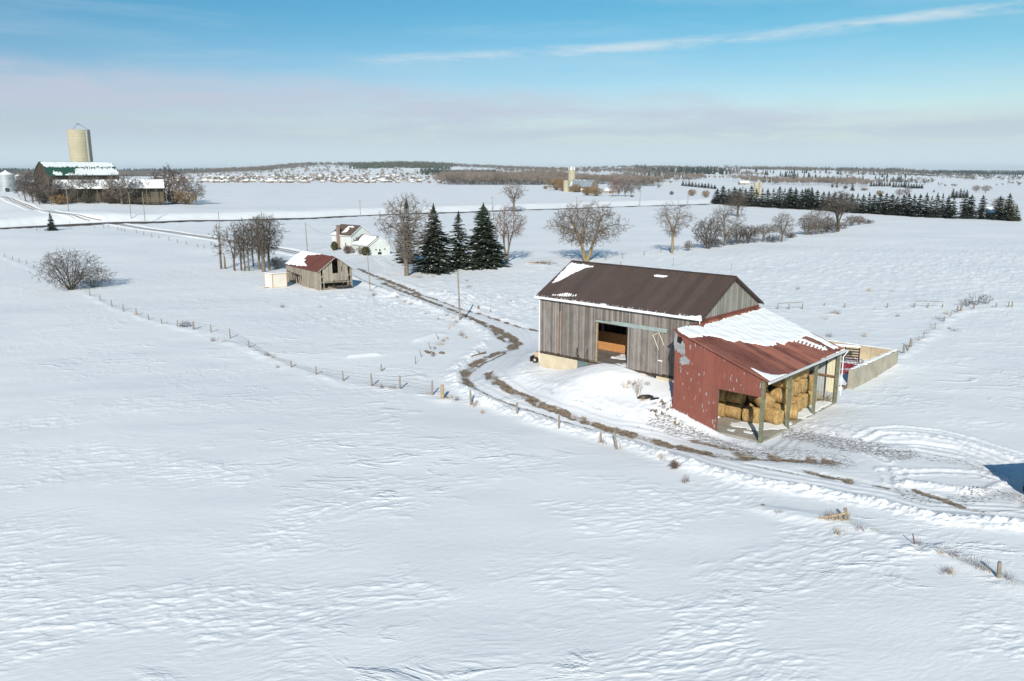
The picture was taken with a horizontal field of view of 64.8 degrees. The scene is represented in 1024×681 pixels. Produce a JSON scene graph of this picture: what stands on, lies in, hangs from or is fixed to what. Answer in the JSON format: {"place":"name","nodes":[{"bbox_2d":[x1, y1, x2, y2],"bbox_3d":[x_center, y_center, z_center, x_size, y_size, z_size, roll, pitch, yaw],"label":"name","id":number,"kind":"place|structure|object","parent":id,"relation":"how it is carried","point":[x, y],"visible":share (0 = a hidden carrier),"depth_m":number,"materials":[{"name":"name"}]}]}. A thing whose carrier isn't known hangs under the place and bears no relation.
{"place":"outdoors","nodes":[
{"label":"outdoors","id":0,"kind":"place"},
{"bbox_2d":[0,203,714,228],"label":"road","id":1,"kind":"structure","parent":0,"point":[259,219],"depth_m":342.12,"materials":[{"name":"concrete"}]},
{"bbox_2d":[0,166,1023,680],"bbox_3d":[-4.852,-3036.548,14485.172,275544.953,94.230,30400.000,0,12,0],"label":"ground","id":2,"kind":"structure","parent":0,"point":[178,502],"depth_m":60.45,"materials":[{"name":"white snow"}]},
{"bbox_2d":[0,170,15,191],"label":"grain bin","id":3,"kind":"object","parent":2,"relation":"on","point":[5,175],"visible":0.73,"depth_m":487.23,"materials":[{"name":"silver metal"}]},
{"bbox_2d":[7,170,37,200],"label":"bare tree","id":4,"kind":"object","parent":2,"relation":"on","point":[16,189],"visible":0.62,"depth_m":395.64,"materials":[{"name":"brown plant"}]},
{"bbox_2d":[18,169,41,202],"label":"bare tree","id":5,"kind":"object","parent":2,"relation":"on","point":[27,181],"visible":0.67,"depth_m":393.41,"materials":[{"name":"brown plant"}]},
{"bbox_2d":[25,177,47,204],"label":"bare tree","id":6,"kind":"object","parent":2,"relation":"on","point":[37,195],"visible":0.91,"depth_m":387.14,"materials":[{"name":"brown plant"}]},
{"bbox_2d":[35,175,64,204],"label":"bare tree","id":7,"kind":"object","parent":2,"relation":"on","point":[49,183],"visible":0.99,"depth_m":389.13,"materials":[{"name":"brown plant"}]},
{"bbox_2d":[0,196,106,222],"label":"snowbank","id":8,"kind":"object","parent":2,"relation":"on","point":[71,218],"visible":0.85,"depth_m":329.65,"materials":[{"name":"white snow"}]},
{"bbox_2d":[49,194,70,204],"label":"bush","id":9,"kind":"object","parent":2,"relation":"on","point":[57,201],"visible":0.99,"depth_m":390.50,"materials":[{"name":"brown plant"}]},
{"bbox_2d":[58,181,77,201],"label":"bare tree","id":10,"kind":"object","parent":2,"relation":"on","point":[69,194],"visible":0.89,"depth_m":396.12,"materials":[{"name":"brown plant"}]},
{"bbox_2d":[32,249,111,289],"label":"bush","id":11,"kind":"object","parent":2,"relation":"on","point":[69,281],"visible":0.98,"depth_m":149.48,"materials":[{"name":"brown plant"}]},
{"bbox_2d":[33,161,119,198],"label":"gambrel barn","id":12,"kind":"structure","parent":2,"relation":"on","point":[65,170],"depth_m":430.42,"materials":[{"name":"green wood"}]},
{"bbox_2d":[67,123,92,161],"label":"tower silo","id":13,"kind":"object","parent":2,"relation":"on","point":[79,145],"visible":0.54,"depth_m":460.41,"materials":[{"name":"concrete"}]},
{"bbox_2d":[78,175,96,196],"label":"bare tree","id":14,"kind":"object","parent":2,"relation":"on","point":[85,190],"visible":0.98,"depth_m":401.74,"materials":[{"name":"brown plant"}]},
{"bbox_2d":[71,267,117,287],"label":"bush","id":15,"kind":"object","parent":2,"relation":"on","point":[94,281],"visible":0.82,"depth_m":153.40,"materials":[{"name":"brown plant"}]},
{"bbox_2d":[53,179,166,203],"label":"livestock shed","id":16,"kind":"structure","parent":2,"relation":"on","point":[155,195],"depth_m":411.26,"materials":[{"name":"grey wood"}]},
{"bbox_2d":[103,172,137,204],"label":"bare tree","id":17,"kind":"object","parent":2,"relation":"on","point":[121,184],"visible":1,"depth_m":402.08,"materials":[{"name":"brown plant"}]},
{"bbox_2d":[7,162,312,177],"bbox_3d":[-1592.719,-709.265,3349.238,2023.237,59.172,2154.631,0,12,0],"label":"woodland","id":18,"kind":"object","parent":2,"relation":"on","point":[240,168],"visible":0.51,"depth_m":2617.34,"materials":[{"name":"brown plant"}]},
{"bbox_2d":[0,165,324,171],"bbox_3d":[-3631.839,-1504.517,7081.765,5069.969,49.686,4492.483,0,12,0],"label":"woodland","id":19,"kind":"object","parent":2,"relation":"on","point":[15,169],"visible":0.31,"depth_m":5723.78,"materials":[{"name":"plant"}]},
{"bbox_2d":[151,164,187,199],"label":"bare tree","id":20,"kind":"object","parent":2,"relation":"on","point":[168,177],"visible":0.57,"depth_m":447.81,"materials":[{"name":"brown plant"}]},
{"bbox_2d":[164,190,184,203],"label":"bush","id":21,"kind":"object","parent":2,"relation":"on","point":[173,199],"visible":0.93,"depth_m":427.47,"materials":[{"name":"brown plant"}]},
{"bbox_2d":[168,174,192,202],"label":"bare tree","id":22,"kind":"object","parent":2,"relation":"on","point":[182,184],"visible":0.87,"depth_m":438.70,"materials":[{"name":"brown plant"}]},
{"bbox_2d":[176,192,198,204],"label":"bush","id":23,"kind":"object","parent":2,"relation":"on","point":[188,196],"visible":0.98,"depth_m":430.95,"materials":[{"name":"brown plant"}]},
{"bbox_2d":[185,180,206,203],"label":"bare tree","id":24,"kind":"object","parent":2,"relation":"on","point":[197,192],"visible":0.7,"depth_m":445.99,"materials":[{"name":"brown plant"}]},
{"bbox_2d":[101,223,330,255],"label":"snowbank","id":25,"kind":"object","parent":2,"relation":"on","point":[285,253],"visible":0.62,"depth_m":270.17,"materials":[{"name":"white snow"}]},
{"bbox_2d":[209,224,227,268],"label":"bare tree","id":26,"kind":"object","parent":2,"relation":"on","point":[219,251],"visible":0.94,"depth_m":181.55,"materials":[{"name":"plant"}]},
{"bbox_2d":[218,223,244,270],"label":"bare tree","id":27,"kind":"object","parent":2,"relation":"on","point":[234,255],"visible":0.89,"depth_m":178.54,"materials":[{"name":"brown plant"}]},
{"bbox_2d":[226,220,248,270],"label":"bare tree","id":28,"kind":"object","parent":2,"relation":"on","point":[239,250],"visible":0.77,"depth_m":178.15,"materials":[{"name":"brown plant"}]},
{"bbox_2d":[232,218,250,270],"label":"bare tree","id":29,"kind":"object","parent":2,"relation":"on","point":[243,255],"visible":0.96,"depth_m":176.79,"materials":[{"name":"brown plant"}]},
{"bbox_2d":[239,220,254,270],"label":"bare tree","id":30,"kind":"object","parent":2,"relation":"on","point":[247,252],"visible":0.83,"depth_m":177.24,"materials":[{"name":"brown plant"}]},
{"bbox_2d":[245,213,276,271],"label":"bare tree","id":31,"kind":"object","parent":2,"relation":"on","point":[262,248],"visible":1,"depth_m":174.44,"materials":[{"name":"brown plant"}]},
{"bbox_2d":[249,213,290,269],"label":"bare tree","id":32,"kind":"object","parent":2,"relation":"on","point":[275,232],"visible":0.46,"depth_m":180.43,"materials":[{"name":"brown plant"}]},
{"bbox_2d":[264,271,286,287],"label":"box trailer","id":33,"kind":"object","parent":2,"relation":"on","point":[275,279],"visible":1,"depth_m":153.58,"materials":[{"name":"metal"}]},
{"bbox_2d":[265,256,285,268],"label":"bush","id":34,"kind":"object","parent":2,"relation":"on","point":[278,265],"visible":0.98,"depth_m":182.37,"materials":[{"name":"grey plant"}]},
{"bbox_2d":[159,168,439,182],"bbox_3d":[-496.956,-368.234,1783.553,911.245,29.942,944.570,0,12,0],"label":"woodland","id":35,"kind":"object","parent":2,"relation":"on","point":[231,177],"visible":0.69,"depth_m":1668.24,"materials":[{"name":"brown plant"}]},
{"bbox_2d":[284,250,353,290],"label":"old drive shed","id":36,"kind":"structure","parent":2,"relation":"on","point":[308,269],"depth_m":153.63,"materials":[{"name":"grey wood"}]},
{"bbox_2d":[330,224,390,254],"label":"farmhouse","id":37,"kind":"object","parent":2,"relation":"on","point":[354,236],"visible":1,"depth_m":224.21,"materials":[{"name":"white paint"}]},
{"bbox_2d":[341,161,452,169],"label":"woodland","id":38,"kind":"object","parent":2,"relation":"on","point":[393,164],"visible":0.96,"depth_m":2570.81,"materials":[{"name":"plant"}]},
{"bbox_2d":[373,193,437,275],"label":"bare tree","id":39,"kind":"object","parent":2,"relation":"on","point":[405,255],"visible":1,"depth_m":167.81,"materials":[{"name":"brown plant"}]},
{"bbox_2d":[392,201,419,263],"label":"spruce tree","id":40,"kind":"object","parent":2,"relation":"on","point":[414,254],"visible":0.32,"depth_m":191.27,"materials":[{"name":"green plant"}]},
{"bbox_2d":[288,160,537,168],"bbox_3d":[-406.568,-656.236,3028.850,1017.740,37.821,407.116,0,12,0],"label":"woodland","id":41,"kind":"object","parent":2,"relation":"on","point":[454,165],"visible":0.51,"depth_m":2917.66,"materials":[{"name":"plant"}]},
{"bbox_2d":[412,203,457,274],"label":"spruce tree","id":42,"kind":"object","parent":2,"relation":"on","point":[435,254],"visible":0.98,"depth_m":174.22,"materials":[{"name":"green plant"}]},
{"bbox_2d":[417,168,499,174],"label":"woodland","id":43,"kind":"object","parent":2,"relation":"on","point":[426,171],"visible":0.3,"depth_m":2055.68,"materials":[{"name":"plant"}]},
{"bbox_2d":[447,211,474,268],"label":"spruce tree","id":44,"kind":"object","parent":2,"relation":"on","point":[458,257],"visible":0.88,"depth_m":181.12,"materials":[{"name":"green plant"}]},
{"bbox_2d":[459,202,512,270],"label":"spruce tree","id":45,"kind":"object","parent":2,"relation":"on","point":[487,253],"visible":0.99,"depth_m":181.84,"materials":[{"name":"green plant"}]},
{"bbox_2d":[432,169,575,184],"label":"woodland","id":46,"kind":"object","parent":2,"relation":"on","point":[502,177],"visible":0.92,"depth_m":1181.05,"materials":[{"name":"brown wood"}]},
{"bbox_2d":[490,204,527,261],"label":"bare tree","id":47,"kind":"object","parent":2,"relation":"on","point":[503,234],"visible":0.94,"depth_m":193.45,"materials":[{"name":"brown plant"}]},
{"bbox_2d":[500,182,528,211],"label":"bare tree","id":48,"kind":"object","parent":2,"relation":"on","point":[513,200],"visible":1,"depth_m":431.15,"materials":[{"name":"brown plant"}]},
{"bbox_2d":[487,164,676,173],"bbox_3d":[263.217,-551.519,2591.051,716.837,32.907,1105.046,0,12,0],"label":"woodland","id":49,"kind":"object","parent":2,"relation":"on","point":[596,169],"visible":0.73,"depth_m":2390.52,"materials":[{"name":"brown plant"}]},
{"bbox_2d":[569,180,597,191],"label":"gambrel barn","id":50,"kind":"structure","parent":2,"relation":"on","point":[589,183],"depth_m":791.64,"materials":[{"name":"grey metal"}]},
{"bbox_2d":[542,200,635,261],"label":"bare tree","id":51,"kind":"object","parent":2,"relation":"on","point":[584,238],"visible":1,"depth_m":195.04,"materials":[{"name":"brown plant"}]},
{"bbox_2d":[550,172,672,185],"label":"woodland","id":52,"kind":"object","parent":2,"relation":"on","point":[636,179],"visible":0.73,"depth_m":1184.76,"materials":[{"name":"brown plant"}]},
{"bbox_2d":[534,260,763,382],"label":"bank barn","id":53,"kind":"structure","parent":2,"relation":"on","point":[630,317],"depth_m":81.12,"materials":[{"name":"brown wood"}]},
{"bbox_2d":[627,327,663,374],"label":"sliding door","id":54,"kind":"structure","parent":53,"relation":"in","point":[643,354],"depth_m":78.01,"materials":[{"name":"grey wood"}]},
{"bbox_2d":[654,200,702,253],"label":"bare tree","id":55,"kind":"object","parent":2,"relation":"on","point":[674,230],"visible":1,"depth_m":213.93,"materials":[{"name":"brown plant"}]},
{"bbox_2d":[634,164,723,174],"bbox_3d":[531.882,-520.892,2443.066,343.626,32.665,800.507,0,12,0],"label":"woodland","id":56,"kind":"object","parent":2,"relation":"on","point":[693,170],"visible":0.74,"depth_m":2211.51,"materials":[{"name":"plant"}]},
{"bbox_2d":[341,256,1023,518],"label":"farm lane","id":57,"kind":"structure","parent":2,"relation":"on","point":[935,476],"depth_m":64.67,"materials":[{"name":"white snow"}]},
{"bbox_2d":[610,165,766,176],"bbox_3d":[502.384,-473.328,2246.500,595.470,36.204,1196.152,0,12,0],"label":"woodland","id":58,"kind":"object","parent":2,"relation":"on","point":[644,172],"visible":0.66,"depth_m":1985.69,"materials":[{"name":"plant"}]},
{"bbox_2d":[630,169,763,181],"bbox_3d":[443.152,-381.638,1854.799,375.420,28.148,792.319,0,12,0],"label":"woodland","id":59,"kind":"object","parent":2,"relation":"on","point":[694,176],"visible":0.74,"depth_m":1764.64,"materials":[{"name":"plant"}]},
{"bbox_2d":[691,217,727,248],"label":"bare tree","id":60,"kind":"object","parent":2,"relation":"on","point":[706,236],"visible":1,"depth_m":228.04,"materials":[{"name":"brown plant"}]},
{"bbox_2d":[706,202,746,245],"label":"bare tree","id":61,"kind":"object","parent":2,"relation":"on","point":[724,224],"visible":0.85,"depth_m":235.97,"materials":[{"name":"brown plant"}]},
{"bbox_2d":[724,186,753,216],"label":"bare tree","id":62,"kind":"object","parent":2,"relation":"on","point":[738,203],"visible":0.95,"depth_m":386.11,"materials":[{"name":"brown plant"}]},
{"bbox_2d":[743,185,757,206],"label":"spruce tree","id":63,"kind":"object","parent":2,"relation":"on","point":[749,204],"visible":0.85,"depth_m":495.79,"materials":[{"name":"green plant"}]},
{"bbox_2d":[671,305,847,442],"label":"hay shed","id":64,"kind":"structure","parent":2,"relation":"on","point":[752,350],"depth_m":70.95,"materials":[{"name":"red metal"}]},
{"bbox_2d":[718,401,727,416],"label":"round bale","id":65,"kind":"object","parent":64,"relation":"on","point":[721,409],"visible":0.45,"depth_m":73.13,"materials":[{"name":"plant"}]},
{"bbox_2d":[725,402,744,419],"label":"round bale","id":66,"kind":"object","parent":64,"relation":"on","point":[733,410],"visible":0.78,"depth_m":72.64,"materials":[{"name":"plant"}]},
{"bbox_2d":[725,391,746,403],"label":"round bale","id":67,"kind":"object","parent":66,"relation":"on","point":[735,397],"visible":0.66,"depth_m":72.37,"materials":[{"name":"plant"}]},
{"bbox_2d":[742,406,759,423],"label":"round bale","id":68,"kind":"object","parent":64,"relation":"on","point":[750,414],"visible":0.81,"depth_m":71.39,"materials":[{"name":"plant"}]},
{"bbox_2d":[764,407,784,424],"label":"round bale","id":69,"kind":"object","parent":64,"relation":"on","point":[774,415],"visible":0.9,"depth_m":71.08,"materials":[{"name":"plant"}]},
{"bbox_2d":[752,391,774,410],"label":"round bale","id":70,"kind":"object","parent":69,"relation":"on","point":[769,401],"visible":0.58,"depth_m":71.29,"materials":[{"name":"plant"}]},
{"bbox_2d":[773,402,786,418],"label":"round bale","id":71,"kind":"object","parent":64,"relation":"on","point":[780,406],"visible":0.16,"depth_m":72.56,"materials":[{"name":"plant"}]},
{"bbox_2d":[770,386,787,403],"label":"round bale","id":72,"kind":"object","parent":71,"relation":"on","point":[778,394],"visible":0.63,"depth_m":72.31,"materials":[{"name":"plant"}]},
{"bbox_2d":[771,377,788,388],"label":"round bale","id":73,"kind":"object","parent":72,"relation":"on","point":[782,383],"visible":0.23,"depth_m":71.93,"materials":[{"name":"plant"}]},
{"bbox_2d":[785,403,797,419],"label":"round bale","id":74,"kind":"object","parent":64,"relation":"on","point":[793,411],"visible":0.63,"depth_m":72.25,"materials":[{"name":"plant"}]},
{"bbox_2d":[749,223,779,241],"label":"bare tree","id":75,"kind":"object","parent":2,"relation":"on","point":[767,229],"visible":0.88,"depth_m":249.38,"materials":[{"name":"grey plant"}]},
{"bbox_2d":[760,189,774,207],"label":"spruce tree","id":76,"kind":"object","parent":2,"relation":"on","point":[768,204],"visible":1,"depth_m":485.14,"materials":[{"name":"green plant"}]},
{"bbox_2d":[628,167,912,182],"bbox_3d":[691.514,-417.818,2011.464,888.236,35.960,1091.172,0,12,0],"label":"woodland","id":77,"kind":"object","parent":2,"relation":"on","point":[793,174],"visible":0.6,"depth_m":1928.65,"materials":[{"name":"brown plant"}]},
{"bbox_2d":[772,187,783,207],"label":"spruce tree","id":78,"kind":"object","parent":2,"relation":"on","point":[776,203],"visible":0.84,"depth_m":485.96,"materials":[{"name":"green plant"}]},
{"bbox_2d":[769,211,796,241],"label":"bare tree","id":79,"kind":"object","parent":2,"relation":"on","point":[781,228],"visible":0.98,"depth_m":249.70,"materials":[{"name":"grey plant"}]},
{"bbox_2d":[788,189,799,208],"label":"spruce tree","id":80,"kind":"object","parent":2,"relation":"on","point":[793,201],"visible":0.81,"depth_m":469.48,"materials":[{"name":"green plant"}]},
{"bbox_2d":[704,174,884,186],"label":"woodland","id":81,"kind":"object","parent":2,"relation":"on","point":[853,179],"visible":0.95,"depth_m":1352.82,"materials":[{"name":"brown plant"}]},
{"bbox_2d":[658,165,930,173],"bbox_3d":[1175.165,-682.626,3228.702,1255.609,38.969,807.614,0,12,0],"label":"woodland","id":82,"kind":"object","parent":2,"relation":"on","point":[807,168],"visible":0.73,"depth_m":3006.33,"materials":[{"name":"brown plant"}]},
{"bbox_2d":[798,214,818,234],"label":"bare tree","id":83,"kind":"object","parent":2,"relation":"on","point":[806,218],"visible":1,"depth_m":275.28,"materials":[{"name":"grey plant"}]},
{"bbox_2d":[805,209,837,233],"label":"bare tree","id":84,"kind":"object","parent":2,"relation":"on","point":[820,223],"visible":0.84,"depth_m":277.37,"materials":[{"name":"grey plant"}]},
{"bbox_2d":[817,507,850,521],"bbox_3d":[20.585,11.104,51.635,2.195,0.949,0.750,0,12,0],"label":"brush pile","id":85,"kind":"object","parent":2,"relation":"on","point":[839,516],"visible":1,"depth_m":51.59,"materials":[{"name":"plant"}]},
{"bbox_2d":[821,189,860,231],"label":"bare tree","id":86,"kind":"object","parent":2,"relation":"on","point":[841,210],"visible":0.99,"depth_m":290.10,"materials":[{"name":"brown plant"}]},
{"bbox_2d":[834,343,860,362],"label":"slatted feeder","id":87,"kind":"object","parent":2,"relation":"on","point":[848,345],"visible":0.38,"depth_m":92.98,"materials":[{"name":"black paint"}]},
{"bbox_2d":[839,357,865,390],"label":"snow drift","id":88,"kind":"object","parent":2,"relation":"on","point":[844,379],"visible":0.09,"depth_m":86.65,"materials":[{"name":"snow"}]},
{"bbox_2d":[840,355,863,373],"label":"ring feeder","id":89,"kind":"object","parent":88,"relation":"on","point":[847,365],"visible":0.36,"depth_m":89.19,"materials":[{"name":"red paint"}]},
{"bbox_2d":[826,339,898,388],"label":"bunker wall","id":90,"kind":"structure","parent":2,"relation":"on","point":[881,359],"depth_m":88.95,"materials":[{"name":"concrete"}]},
{"bbox_2d":[858,194,868,213],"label":"spruce tree","id":91,"kind":"object","parent":2,"relation":"on","point":[862,206],"visible":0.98,"depth_m":416.07,"materials":[{"name":"green plant"}]},
{"bbox_2d":[731,166,1022,176],"bbox_3d":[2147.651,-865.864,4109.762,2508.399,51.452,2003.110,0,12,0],"label":"woodland","id":92,"kind":"object","parent":2,"relation":"on","point":[970,172],"visible":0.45,"depth_m":3751.11,"materials":[{"name":"brown plant"}]},
{"bbox_2d":[872,194,883,214],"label":"spruce tree","id":93,"kind":"object","parent":2,"relation":"on","point":[878,206],"visible":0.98,"depth_m":409.70,"materials":[{"name":"green plant"}]},
{"bbox_2d":[733,168,1023,172],"bbox_3d":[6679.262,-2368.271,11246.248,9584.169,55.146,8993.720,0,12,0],"label":"woodland","id":94,"kind":"object","parent":2,"relation":"on","point":[1017,171],"visible":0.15,"depth_m":8529.99,"materials":[{"name":"plant"}]},
{"bbox_2d":[884,195,896,214],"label":"spruce tree","id":95,"kind":"object","parent":2,"relation":"on","point":[888,208],"visible":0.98,"depth_m":403.45,"materials":[{"name":"green plant"}]},
{"bbox_2d":[910,194,926,216],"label":"spruce tree","id":96,"kind":"object","parent":2,"relation":"on","point":[920,209],"visible":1,"depth_m":383.72,"materials":[{"name":"green plant"}]},
{"bbox_2d":[826,172,1021,186],"bbox_3d":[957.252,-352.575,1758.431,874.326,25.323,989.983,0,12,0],"label":"woodland","id":97,"kind":"object","parent":2,"relation":"on","point":[932,180],"visible":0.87,"depth_m":1659.69,"materials":[{"name":"plant"}]},
{"bbox_2d":[829,169,1021,178],"bbox_3d":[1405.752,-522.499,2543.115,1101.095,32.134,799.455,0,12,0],"label":"woodland","id":98,"kind":"object","parent":2,"relation":"on","point":[933,173],"visible":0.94,"depth_m":2473.66,"materials":[{"name":"plant"}]},
{"bbox_2d":[930,194,941,217],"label":"spruce tree","id":99,"kind":"object","parent":2,"relation":"on","point":[936,208],"visible":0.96,"depth_m":376.96,"materials":[{"name":"green plant"}]},
{"bbox_2d":[944,194,958,218],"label":"spruce tree","id":100,"kind":"object","parent":2,"relation":"on","point":[952,214],"visible":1,"depth_m":371.09,"materials":[{"name":"green plant"}]},
{"bbox_2d":[957,194,971,218],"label":"spruce tree","id":101,"kind":"object","parent":2,"relation":"on","point":[964,215],"visible":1,"depth_m":369.48,"materials":[{"name":"green plant"}]},
{"bbox_2d":[962,194,977,218],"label":"spruce tree","id":102,"kind":"object","parent":2,"relation":"on","point":[972,213],"visible":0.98,"depth_m":368.70,"materials":[{"name":"green plant"}]},
{"bbox_2d":[975,195,988,218],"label":"spruce tree","id":103,"kind":"object","parent":2,"relation":"on","point":[980,212],"visible":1,"depth_m":365.69,"materials":[{"name":"green plant"}]},
{"bbox_2d":[988,196,1004,219],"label":"spruce tree","id":104,"kind":"object","parent":2,"relation":"on","point":[997,212],"visible":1,"depth_m":358.42,"materials":[{"name":"green plant"}]},
{"bbox_2d":[999,192,1014,220],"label":"spruce tree","id":105,"kind":"object","parent":2,"relation":"on","point":[1007,209],"visible":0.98,"depth_m":353.84,"materials":[{"name":"green plant"}]},
{"bbox_2d":[0,0,1023,170],"label":"sky","id":106,"kind":"structure","parent":0,"point":[936,85],"materials":[{"name":"blue"}]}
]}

